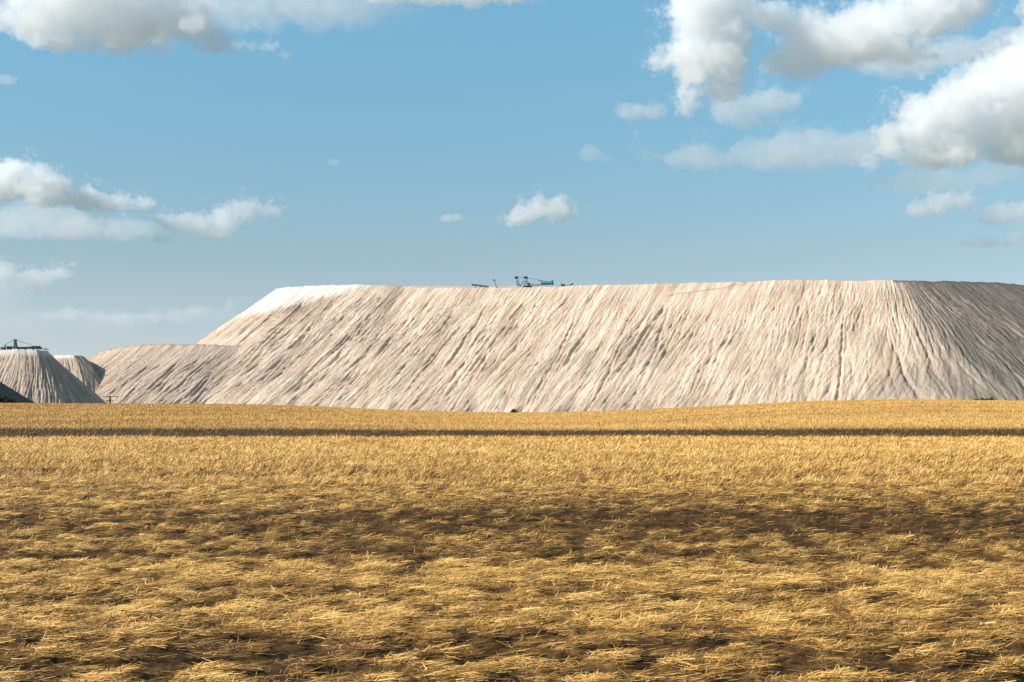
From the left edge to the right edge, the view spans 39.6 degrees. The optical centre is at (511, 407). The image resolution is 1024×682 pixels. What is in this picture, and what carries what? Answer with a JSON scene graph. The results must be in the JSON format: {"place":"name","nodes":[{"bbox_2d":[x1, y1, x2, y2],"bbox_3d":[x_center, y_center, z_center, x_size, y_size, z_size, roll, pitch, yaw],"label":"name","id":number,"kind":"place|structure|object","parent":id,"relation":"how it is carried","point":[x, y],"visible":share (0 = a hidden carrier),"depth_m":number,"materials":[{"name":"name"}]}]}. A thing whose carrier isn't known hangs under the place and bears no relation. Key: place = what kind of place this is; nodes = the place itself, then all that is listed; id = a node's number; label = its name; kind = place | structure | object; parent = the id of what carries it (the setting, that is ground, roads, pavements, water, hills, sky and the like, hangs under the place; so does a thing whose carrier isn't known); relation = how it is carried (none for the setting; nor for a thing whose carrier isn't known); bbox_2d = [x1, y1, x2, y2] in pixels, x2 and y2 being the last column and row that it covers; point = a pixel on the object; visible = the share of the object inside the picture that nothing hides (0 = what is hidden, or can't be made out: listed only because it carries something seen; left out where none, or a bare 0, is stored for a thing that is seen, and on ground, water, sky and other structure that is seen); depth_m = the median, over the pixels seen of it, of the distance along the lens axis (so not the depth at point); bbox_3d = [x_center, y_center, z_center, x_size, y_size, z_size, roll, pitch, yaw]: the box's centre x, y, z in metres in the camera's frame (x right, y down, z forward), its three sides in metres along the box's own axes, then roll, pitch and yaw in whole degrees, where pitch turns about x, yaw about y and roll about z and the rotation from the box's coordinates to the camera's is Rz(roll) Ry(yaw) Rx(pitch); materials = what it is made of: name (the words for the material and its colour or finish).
{"place":"outdoors","nodes":[
{"label":"outdoors","id":0,"kind":"place"},
{"bbox_2d":[0,382,34,402],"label":"hill","id":1,"kind":"structure","parent":0,"point":[8,392],"depth_m":697.07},
{"bbox_2d":[0,349,105,403],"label":"hill","id":2,"kind":"structure","parent":0,"point":[39,376],"depth_m":889.89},
{"bbox_2d":[0,339,48,349],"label":"conveyor bridge","id":3,"kind":"structure","parent":2,"relation":"on","point":[15,346],"depth_m":903.78,"materials":[{"name":"teal paint"}]},
{"bbox_2d":[52,355,101,391],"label":"hill","id":4,"kind":"structure","parent":0,"point":[82,369],"depth_m":1140.57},
{"bbox_2d":[88,343,240,403],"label":"hill","id":5,"kind":"structure","parent":0,"point":[170,373],"depth_m":1132.63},
{"bbox_2d":[0,401,1023,681],"bbox_3d":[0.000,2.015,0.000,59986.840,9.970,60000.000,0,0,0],"label":"ground","id":6,"kind":"structure","parent":0,"point":[830,521],"depth_m":30.97,"materials":[{"name":"plant"}]},
{"bbox_2d":[0,396,6,402],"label":"tree","id":7,"kind":"object","parent":6,"relation":"on","point":[3,398],"visible":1,"depth_m":624.41,"materials":[{"name":"green plant"}]},
{"bbox_2d":[102,395,117,402],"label":"power pole","id":8,"kind":"object","parent":6,"relation":"on","point":[109,400],"visible":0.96,"depth_m":639.54,"materials":[{"name":"brown wood"}]},
{"bbox_2d":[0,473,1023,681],"bbox_3d":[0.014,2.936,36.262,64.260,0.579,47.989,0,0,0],"label":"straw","id":9,"kind":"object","parent":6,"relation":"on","point":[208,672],"visible":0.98,"depth_m":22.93,"materials":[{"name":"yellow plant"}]},
{"bbox_2d":[0,429,1023,485],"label":"stubble","id":10,"kind":"object","parent":6,"relation":"on","point":[961,446],"visible":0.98,"depth_m":84.55,"materials":[{"name":"yellow plant"}]},
{"bbox_2d":[0,399,1023,430],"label":"barley crop","id":11,"kind":"object","parent":6,"relation":"on","point":[501,421],"visible":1,"depth_m":258.41,"materials":[{"name":"yellow plant"}]},
{"bbox_2d":[0,0,1023,359],"label":"sky","id":12,"kind":"structure","parent":0,"point":[168,167],"materials":[{"name":"blue"}]},
{"bbox_2d":[196,279,1023,412],"bbox_3d":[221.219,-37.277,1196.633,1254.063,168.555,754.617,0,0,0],"label":"hill","id":13,"kind":"structure","parent":0,"point":[557,349],"depth_m":1036.16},
{"bbox_2d":[515,276,553,287],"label":"conveyor stacker","id":14,"kind":"object","parent":13,"relation":"on","point":[551,282],"visible":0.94,"depth_m":1150.79,"materials":[{"name":"teal paint"}]}
]}

